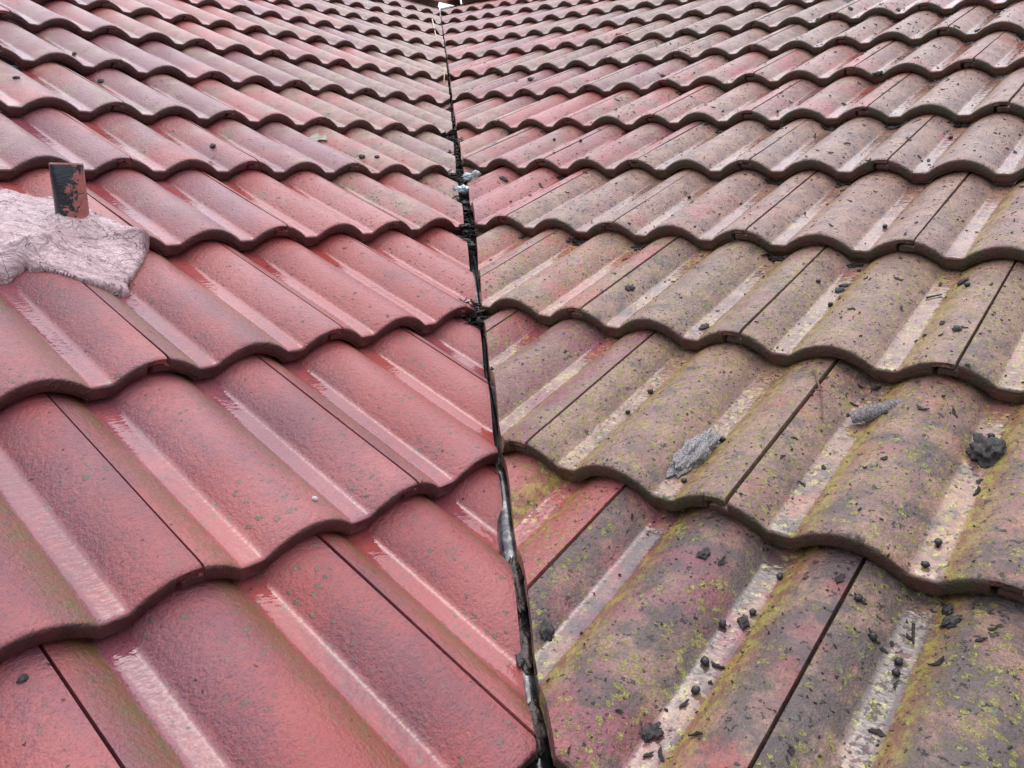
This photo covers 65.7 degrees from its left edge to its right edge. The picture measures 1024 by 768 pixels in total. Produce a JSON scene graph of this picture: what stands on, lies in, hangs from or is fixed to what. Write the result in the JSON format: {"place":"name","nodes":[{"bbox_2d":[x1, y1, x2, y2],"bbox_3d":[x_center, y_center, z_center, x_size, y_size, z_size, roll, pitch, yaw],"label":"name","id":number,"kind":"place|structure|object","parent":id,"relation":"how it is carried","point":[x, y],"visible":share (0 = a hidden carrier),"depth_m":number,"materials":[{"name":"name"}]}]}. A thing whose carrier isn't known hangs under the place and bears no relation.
{"place":"outdoors","nodes":[
{"label":"outdoors","id":0,"kind":"place"},
{"bbox_2d":[0,19,329,251],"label":"roof deck","id":1,"kind":"structure","parent":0,"point":[8,61],"depth_m":2.57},
{"bbox_2d":[0,645,119,767],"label":"concrete tile","id":2,"kind":"object","parent":1,"relation":"on","point":[44,722],"visible":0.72,"depth_m":0.65,"materials":[{"name":"concrete"}]},
{"bbox_2d":[0,392,201,662],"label":"concrete tile","id":3,"kind":"object","parent":2,"relation":"on","point":[92,546],"visible":0.95,"depth_m":0.81,"materials":[{"name":"concrete"}]},
{"bbox_2d":[0,268,166,409],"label":"concrete tile","id":4,"kind":"object","parent":3,"relation":"on","point":[66,335],"visible":0.92,"depth_m":1.09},
{"bbox_2d":[449,75,472,86],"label":"concrete tile","id":5,"kind":"object","parent":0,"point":[452,80],"visible":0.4,"depth_m":3.58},
{"bbox_2d":[449,49,543,79],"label":"concrete tile","id":6,"kind":"object","parent":5,"relation":"on","point":[481,66],"visible":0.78,"depth_m":3.66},
{"bbox_2d":[467,31,560,59],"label":"concrete tile","id":7,"kind":"object","parent":6,"relation":"on","point":[509,46],"visible":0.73,"depth_m":3.96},
{"bbox_2d":[532,10,621,36],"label":"concrete tile","id":8,"kind":"object","parent":7,"relation":"on","point":[570,25],"visible":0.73,"depth_m":4.07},
{"bbox_2d":[542,0,1017,176],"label":"roof deck","id":9,"kind":"structure","parent":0,"point":[847,1],"depth_m":2.72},
{"bbox_2d":[405,15,555,767],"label":"valley gutter","id":10,"kind":"object","parent":9,"relation":"on","point":[506,542],"visible":0.13,"depth_m":1.08,"materials":[{"name":"metal"}]},
{"bbox_2d":[38,535,535,767],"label":"concrete tile","id":11,"kind":"object","parent":10,"relation":"on","point":[314,651],"visible":0.69,"depth_m":0.75,"materials":[{"name":"concrete"}]},
{"bbox_2d":[44,354,416,588],"bbox_3d":[-0.381,0.081,1.022,0.416,0.076,0.320,37,32,28],"label":"concrete tile","id":12,"kind":"object","parent":11,"relation":"on","point":[230,471],"visible":0.85,"depth_m":1.00,"materials":[{"name":"concrete"}]},
{"bbox_2d":[83,239,341,379],"bbox_3d":[-0.539,-0.140,1.306,0.417,0.076,0.320,37,32,28],"label":"concrete tile","id":13,"kind":"object","parent":12,"relation":"on","point":[203,309],"visible":0.86,"depth_m":1.28,"materials":[{"name":"concrete"}]},
{"bbox_2d":[0,167,128,225],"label":"concrete tile","id":14,"kind":"object","parent":13,"relation":"on","point":[35,182],"visible":0.12,"depth_m":1.48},
{"bbox_2d":[0,106,129,179],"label":"concrete tile","id":15,"kind":"object","parent":14,"relation":"on","point":[44,136],"visible":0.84,"depth_m":1.63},
{"bbox_2d":[0,59,122,120],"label":"concrete tile","id":16,"kind":"object","parent":15,"relation":"on","point":[56,85],"visible":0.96,"depth_m":1.89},
{"bbox_2d":[0,163,148,296],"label":"vent pipe","id":17,"kind":"object","parent":13,"relation":"on","point":[64,230],"visible":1,"depth_m":1.29,"materials":[{"name":"paint"}]},
{"bbox_2d":[85,167,286,255],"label":"concrete tile","id":18,"kind":"object","parent":13,"relation":"on","point":[178,212],"visible":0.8,"depth_m":1.57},
{"bbox_2d":[53,107,257,180],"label":"concrete tile","id":19,"kind":"object","parent":18,"relation":"on","point":[164,147],"visible":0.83,"depth_m":1.84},
{"bbox_2d":[54,61,234,126],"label":"concrete tile","id":20,"kind":"object","parent":19,"relation":"on","point":[151,99],"visible":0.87,"depth_m":2.11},
{"bbox_2d":[0,18,120,73],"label":"concrete tile","id":21,"kind":"object","parent":20,"relation":"on","point":[22,48],"visible":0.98,"depth_m":2.17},
{"bbox_2d":[0,0,115,38],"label":"concrete tile","id":22,"kind":"object","parent":21,"relation":"on","point":[29,15],"visible":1,"depth_m":2.45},
{"bbox_2d":[341,226,477,322],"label":"concrete tile","id":23,"kind":"object","parent":10,"relation":"on","point":[436,257],"visible":0.73,"depth_m":1.75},
{"bbox_2d":[308,170,463,237],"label":"concrete tile","id":24,"kind":"object","parent":23,"relation":"on","point":[415,208],"visible":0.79,"depth_m":2.02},
{"bbox_2d":[299,124,439,179],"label":"concrete tile","id":25,"kind":"object","parent":24,"relation":"on","point":[353,143],"visible":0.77,"depth_m":2.29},
{"bbox_2d":[270,86,399,135],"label":"concrete tile","id":26,"kind":"object","parent":25,"relation":"on","point":[341,114],"visible":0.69,"depth_m":2.56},
{"bbox_2d":[316,466,535,767],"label":"concrete tile","id":27,"kind":"object","parent":10,"relation":"on","point":[437,572],"visible":0.61,"depth_m":0.94,"materials":[{"name":"concrete"}]},
{"bbox_2d":[254,327,497,498],"bbox_3d":[-0.190,0.023,1.245,0.416,0.076,0.320,37,33,28],"label":"concrete tile","id":28,"kind":"object","parent":27,"relation":"on","point":[418,411],"visible":0.88,"depth_m":1.22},
{"bbox_2d":[215,232,465,346],"bbox_3d":[-0.348,-0.198,1.528,0.417,0.076,0.320,37,33,28],"label":"concrete tile","id":29,"kind":"object","parent":28,"relation":"on","point":[360,294],"visible":0.87,"depth_m":1.51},
{"bbox_2d":[196,169,398,245],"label":"concrete tile","id":30,"kind":"object","parent":29,"relation":"on","point":[307,208],"visible":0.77,"depth_m":1.79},
{"bbox_2d":[177,115,357,179],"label":"concrete tile","id":31,"kind":"object","parent":30,"relation":"on","point":[276,150],"visible":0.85,"depth_m":2.06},
{"bbox_2d":[164,73,324,131],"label":"concrete tile","id":32,"kind":"object","parent":31,"relation":"on","point":[254,106],"visible":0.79,"depth_m":2.34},
{"bbox_2d":[59,26,219,84],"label":"concrete tile","id":33,"kind":"object","parent":32,"relation":"on","point":[144,60],"visible":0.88,"depth_m":2.41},
{"bbox_2d":[87,6,203,50],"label":"concrete tile","id":34,"kind":"object","parent":33,"relation":"on","point":[138,29],"visible":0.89,"depth_m":2.69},
{"bbox_2d":[100,0,189,23],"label":"concrete tile","id":35,"kind":"object","parent":34,"relation":"on","point":[157,9],"visible":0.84,"depth_m":2.91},
{"bbox_2d":[175,45,300,92],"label":"concrete tile","id":36,"kind":"object","parent":32,"relation":"on","point":[237,69],"visible":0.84,"depth_m":2.63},
{"bbox_2d":[154,16,278,60],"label":"concrete tile","id":37,"kind":"object","parent":36,"relation":"on","point":[220,40],"visible":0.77,"depth_m":2.91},
{"bbox_2d":[158,0,259,33],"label":"concrete tile","id":38,"kind":"object","parent":37,"relation":"on","point":[208,16],"visible":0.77,"depth_m":3.18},
{"bbox_2d":[416,171,458,201],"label":"concrete tile","id":39,"kind":"object","parent":10,"relation":"on","point":[439,183],"visible":0.35,"depth_m":2.27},
{"bbox_2d":[360,127,455,179],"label":"concrete tile","id":40,"kind":"object","parent":39,"relation":"on","point":[433,147],"visible":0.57,"depth_m":2.51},
{"bbox_2d":[331,91,451,137],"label":"concrete tile","id":41,"kind":"object","parent":40,"relation":"on","point":[413,120],"visible":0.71,"depth_m":2.79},
{"bbox_2d":[242,53,370,98],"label":"concrete tile","id":42,"kind":"object","parent":41,"relation":"on","point":[315,79],"visible":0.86,"depth_m":2.85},
{"bbox_2d":[230,28,343,68],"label":"concrete tile","id":43,"kind":"object","parent":42,"relation":"on","point":[293,51],"visible":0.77,"depth_m":3.13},
{"bbox_2d":[218,8,320,42],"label":"concrete tile","id":44,"kind":"object","parent":43,"relation":"on","point":[273,27],"visible":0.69,"depth_m":3.40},
{"bbox_2d":[233,0,302,22],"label":"concrete tile","id":45,"kind":"object","parent":44,"relation":"on","point":[259,8],"visible":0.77,"depth_m":3.66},
{"bbox_2d":[414,100,450,120],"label":"concrete tile","id":46,"kind":"object","parent":41,"relation":"on","point":[443,112],"visible":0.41,"depth_m":3.04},
{"bbox_2d":[311,62,429,104],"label":"concrete tile","id":47,"kind":"object","parent":46,"relation":"on","point":[383,88],"visible":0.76,"depth_m":3.08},
{"bbox_2d":[307,40,399,75],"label":"concrete tile","id":48,"kind":"object","parent":47,"relation":"on","point":[356,61],"visible":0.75,"depth_m":3.36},
{"bbox_2d":[290,20,374,51],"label":"concrete tile","id":49,"kind":"object","parent":48,"relation":"on","point":[331,37],"visible":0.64,"depth_m":3.63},
{"bbox_2d":[275,3,351,31],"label":"concrete tile","id":50,"kind":"object","parent":49,"relation":"on","point":[313,18],"visible":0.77,"depth_m":3.90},
{"bbox_2d":[386,72,449,107],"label":"concrete tile","id":51,"kind":"object","parent":46,"relation":"on","point":[439,95],"visible":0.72,"depth_m":3.29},
{"bbox_2d":[363,49,447,81],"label":"concrete tile","id":52,"kind":"object","parent":51,"relation":"on","point":[410,69],"visible":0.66,"depth_m":3.58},
{"bbox_2d":[341,29,420,58],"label":"concrete tile","id":53,"kind":"object","parent":52,"relation":"on","point":[383,46],"visible":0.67,"depth_m":3.85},
{"bbox_2d":[325,12,397,39],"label":"concrete tile","id":54,"kind":"object","parent":53,"relation":"on","point":[361,27],"visible":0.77,"depth_m":4.13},
{"bbox_2d":[399,316,487,383],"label":"concrete tile","id":55,"kind":"object","parent":10,"relation":"on","point":[457,340],"visible":0.47,"depth_m":1.48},
{"bbox_2d":[452,96,498,120],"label":"concrete tile","id":56,"kind":"object","parent":10,"relation":"on","point":[463,105],"visible":0.5,"depth_m":3.13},
{"bbox_2d":[451,70,522,104],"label":"concrete tile","id":57,"kind":"object","parent":56,"relation":"on","point":[461,88],"visible":0.73,"depth_m":3.38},
{"bbox_2d":[491,44,596,76],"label":"concrete tile","id":58,"kind":"object","parent":57,"relation":"on","point":[534,63],"visible":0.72,"depth_m":3.47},
{"bbox_2d":[513,25,610,54],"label":"concrete tile","id":59,"kind":"object","parent":58,"relation":"on","point":[553,43],"visible":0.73,"depth_m":3.77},
{"bbox_2d":[579,3,673,31],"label":"concrete tile","id":60,"kind":"object","parent":59,"relation":"on","point":[620,19],"visible":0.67,"depth_m":3.89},
{"bbox_2d":[563,19,665,49],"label":"concrete tile","id":61,"kind":"object","parent":58,"relation":"on","point":[589,39],"visible":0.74,"depth_m":3.59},
{"bbox_2d":[632,0,717,24],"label":"concrete tile","id":62,"kind":"object","parent":61,"relation":"on","point":[675,12],"visible":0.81,"depth_m":3.71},
{"bbox_2d":[464,66,580,102],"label":"concrete tile","id":63,"kind":"object","parent":56,"relation":"on","point":[509,88],"visible":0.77,"depth_m":3.17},
{"bbox_2d":[457,125,535,166],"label":"concrete tile","id":64,"kind":"object","parent":10,"relation":"on","point":[473,142],"visible":0.73,"depth_m":2.61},
{"bbox_2d":[455,93,560,133],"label":"concrete tile","id":65,"kind":"object","parent":64,"relation":"on","point":[495,110],"visible":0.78,"depth_m":2.88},
{"bbox_2d":[521,60,646,99],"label":"concrete tile","id":66,"kind":"object","parent":65,"relation":"on","point":[574,83],"visible":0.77,"depth_m":2.99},
{"bbox_2d":[544,37,655,72],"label":"concrete tile","id":67,"kind":"object","parent":66,"relation":"on","point":[591,58],"visible":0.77,"depth_m":3.29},
{"bbox_2d":[619,11,727,44],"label":"concrete tile","id":68,"kind":"object","parent":67,"relation":"on","point":[660,30],"visible":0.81,"depth_m":3.40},
{"bbox_2d":[690,0,760,18],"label":"concrete tile","id":69,"kind":"object","parent":68,"relation":"on","point":[737,7],"visible":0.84,"depth_m":3.49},
{"bbox_2d":[605,30,722,67],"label":"concrete tile","id":70,"kind":"object","parent":66,"relation":"on","point":[662,52],"visible":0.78,"depth_m":3.10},
{"bbox_2d":[493,88,630,132],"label":"concrete tile","id":71,"kind":"object","parent":64,"relation":"on","point":[549,116],"visible":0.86,"depth_m":2.69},
{"bbox_2d":[586,54,718,96],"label":"concrete tile","id":72,"kind":"object","parent":71,"relation":"on","point":[622,81],"visible":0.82,"depth_m":2.80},
{"bbox_2d":[474,223,560,280],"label":"concrete tile","id":73,"kind":"object","parent":10,"relation":"on","point":[501,244],"visible":0.63,"depth_m":1.82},
{"bbox_2d":[468,166,592,231],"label":"concrete tile","id":74,"kind":"object","parent":73,"relation":"on","point":[502,194],"visible":0.75,"depth_m":2.09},
{"bbox_2d":[463,123,612,174],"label":"concrete tile","id":75,"kind":"object","parent":74,"relation":"on","point":[519,154],"visible":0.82,"depth_m":2.38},
{"bbox_2d":[564,83,711,132],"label":"concrete tile","id":76,"kind":"object","parent":75,"relation":"on","point":[599,115],"visible":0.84,"depth_m":2.50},
{"bbox_2d":[538,120,704,176],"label":"concrete tile","id":77,"kind":"object","parent":74,"relation":"on","point":[613,161],"visible":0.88,"depth_m":2.20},
{"bbox_2d":[647,77,804,129],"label":"concrete tile","id":78,"kind":"object","parent":77,"relation":"on","point":[675,117],"visible":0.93,"depth_m":2.31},
{"bbox_2d":[661,47,800,92],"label":"concrete tile","id":79,"kind":"object","parent":78,"relation":"on","point":[748,63],"visible":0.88,"depth_m":2.62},
{"bbox_2d":[673,23,797,62],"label":"concrete tile","id":80,"kind":"object","parent":79,"relation":"on","point":[737,46],"visible":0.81,"depth_m":2.92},
{"bbox_2d":[682,3,794,38],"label":"concrete tile","id":81,"kind":"object","parent":80,"relation":"on","point":[733,24],"visible":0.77,"depth_m":3.22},
{"bbox_2d":[751,0,859,32],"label":"concrete tile","id":82,"kind":"object","parent":80,"relation":"on","point":[787,16],"visible":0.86,"depth_m":3.03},
{"bbox_2d":[747,39,896,87],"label":"concrete tile","id":83,"kind":"object","parent":78,"relation":"on","point":[780,72],"visible":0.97,"depth_m":2.43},
{"bbox_2d":[750,14,881,57],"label":"concrete tile","id":84,"kind":"object","parent":83,"relation":"on","point":[788,40],"visible":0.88,"depth_m":2.73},
{"bbox_2d":[838,4,979,49],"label":"concrete tile","id":85,"kind":"object","parent":83,"relation":"on","point":[866,38],"visible":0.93,"depth_m":2.54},
{"bbox_2d":[831,0,929,24],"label":"concrete tile","id":86,"kind":"object","parent":85,"relation":"on","point":[846,14],"visible":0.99,"depth_m":2.83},
{"bbox_2d":[920,0,1019,15],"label":"concrete tile","id":87,"kind":"object","parent":85,"relation":"on","point":[948,7],"visible":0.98,"depth_m":2.63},
{"bbox_2d":[500,167,694,240],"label":"concrete tile","id":88,"kind":"object","parent":73,"relation":"on","point":[542,214],"visible":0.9,"depth_m":1.90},
{"bbox_2d":[508,554,526,620],"bbox_3d":[0.005,0.247,0.960,0.028,0.014,0.117,-1,31,-5],"label":"sludge","id":89,"kind":"object","parent":10,"relation":"on","point":[518,580],"visible":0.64,"depth_m":0.96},
{"bbox_2d":[515,616,532,675],"bbox_3d":[0.013,0.291,0.887,0.030,0.014,0.083,-1,31,-5],"label":"sludge","id":90,"kind":"object","parent":10,"relation":"on","point":[524,658],"visible":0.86,"depth_m":0.87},
{"bbox_2d":[528,698,547,759],"bbox_3d":[0.023,0.345,0.797,0.030,0.014,0.071,-1,31,-5],"label":"sludge","id":91,"kind":"object","parent":10,"relation":"on","point":[540,733],"visible":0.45,"depth_m":0.79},
{"bbox_2d":[498,437,626,593],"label":"concrete tile","id":92,"kind":"object","parent":10,"relation":"on","point":[550,525],"visible":0.61,"depth_m":1.04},
{"bbox_2d":[515,331,838,511],"bbox_3d":[0.257,0.026,1.166,0.320,0.076,0.417,13,41,38],"label":"concrete tile","id":93,"kind":"object","parent":92,"relation":"on","point":[730,407],"visible":0.87,"depth_m":1.12,"materials":[{"name":"concrete"}]},
{"bbox_2d":[665,427,720,478],"bbox_3d":[0.239,0.093,1.049,0.040,0.033,0.115,32,53,28],"label":"mortar lump","id":94,"kind":"object","parent":93,"relation":"on","point":[694,451],"visible":1,"depth_m":1.04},
{"bbox_2d":[727,246,1016,382],"bbox_3d":[0.589,-0.136,1.277,0.320,0.076,0.417,13,41,38],"label":"concrete tile","id":95,"kind":"object","parent":93,"relation":"on","point":[803,299],"visible":0.9,"depth_m":1.22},
{"bbox_2d":[899,172,1023,269],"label":"concrete tile","id":96,"kind":"object","parent":95,"relation":"on","point":[954,242],"visible":0.95,"depth_m":1.37,"materials":[{"name":"concrete"}]},
{"bbox_2d":[485,310,656,452],"bbox_3d":[0.025,-0.026,1.350,0.320,0.076,0.417,13,41,38],"label":"concrete tile","id":97,"kind":"object","parent":10,"relation":"on","point":[556,382],"visible":0.76,"depth_m":1.32,"materials":[{"name":"concrete"}]},
{"bbox_2d":[480,228,679,325],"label":"concrete tile","id":98,"kind":"object","parent":97,"relation":"on","point":[537,297],"visible":0.91,"depth_m":1.60,"materials":[{"name":"concrete"}]},
{"bbox_2d":[605,168,818,249],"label":"concrete tile","id":99,"kind":"object","parent":98,"relation":"on","point":[730,221],"visible":0.89,"depth_m":1.71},
{"bbox_2d":[630,117,808,179],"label":"concrete tile","id":100,"kind":"object","parent":99,"relation":"on","point":[709,146],"visible":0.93,"depth_m":2.01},
{"bbox_2d":[743,71,912,127],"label":"concrete tile","id":101,"kind":"object","parent":100,"relation":"on","point":[824,108],"visible":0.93,"depth_m":2.13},
{"bbox_2d":[846,30,1006,82],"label":"concrete tile","id":102,"kind":"object","parent":101,"relation":"on","point":[954,48],"visible":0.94,"depth_m":2.24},
{"bbox_2d":[940,0,1023,41],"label":"concrete tile","id":103,"kind":"object","parent":102,"relation":"on","point":[971,21],"visible":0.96,"depth_m":2.37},
{"bbox_2d":[741,114,935,180],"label":"concrete tile","id":104,"kind":"object","parent":99,"relation":"on","point":[776,158],"visible":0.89,"depth_m":1.83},
{"bbox_2d":[858,66,1023,125],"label":"concrete tile","id":105,"kind":"object","parent":104,"relation":"on","point":[984,90],"visible":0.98,"depth_m":1.94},
{"bbox_2d":[964,30,1023,75],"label":"concrete tile","id":106,"kind":"object","parent":105,"relation":"on","point":[997,55],"visible":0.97,"depth_m":2.09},
{"bbox_2d":[571,236,827,350],"bbox_3d":[0.359,-0.189,1.461,0.320,0.076,0.416,13,41,38],"label":"concrete tile","id":107,"kind":"object","parent":97,"relation":"on","point":[614,311],"visible":0.94,"depth_m":1.41,"materials":[{"name":"concrete"}]},
{"bbox_2d":[735,169,971,260],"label":"concrete tile","id":108,"kind":"object","parent":107,"relation":"on","point":[789,220],"visible":0.93,"depth_m":1.52,"materials":[{"name":"concrete"}]},
{"bbox_2d":[876,108,1023,184],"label":"concrete tile","id":109,"kind":"object","parent":108,"relation":"on","point":[998,163],"visible":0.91,"depth_m":1.65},
{"bbox_2d":[524,486,865,767],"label":"concrete tile","id":110,"kind":"object","parent":10,"relation":"on","point":[641,659],"visible":0.75,"depth_m":0.82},
{"bbox_2d":[450,1,1023,759],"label":"dirt specks","id":111,"kind":"object","parent":110,"relation":"on","point":[790,751],"visible":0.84,"depth_m":1.48,"materials":[{"name":"black soil"}]},
{"bbox_2d":[709,359,1023,595],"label":"concrete tile","id":112,"kind":"object","parent":110,"relation":"on","point":[919,502],"visible":0.91,"depth_m":0.92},
{"bbox_2d":[846,399,902,423],"bbox_3d":[0.482,0.034,1.048,0.074,0.015,0.023,-16,31,0],"label":"bark piece","id":113,"kind":"object","parent":112,"relation":"on","point":[869,412],"visible":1,"depth_m":1.04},
{"bbox_2d":[938,260,1023,403],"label":"concrete tile","id":114,"kind":"object","parent":112,"relation":"on","point":[986,371],"visible":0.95,"depth_m":1.07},
{"bbox_2d":[965,432,1006,467],"bbox_3d":[0.568,0.081,0.948,0.045,0.038,0.050,14,20,41],"label":"soil clod","id":115,"kind":"object","parent":112,"relation":"on","point":[983,451],"visible":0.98,"depth_m":0.94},
{"bbox_2d":[443,8,1023,338],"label":"leaf litter","id":116,"kind":"object","parent":10,"relation":"on","point":[468,224],"visible":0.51,"depth_m":2.00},
{"bbox_2d":[752,558,1023,767],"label":"concrete tile","id":117,"kind":"object","parent":9,"relation":"on","point":[957,707],"visible":0.65,"depth_m":0.71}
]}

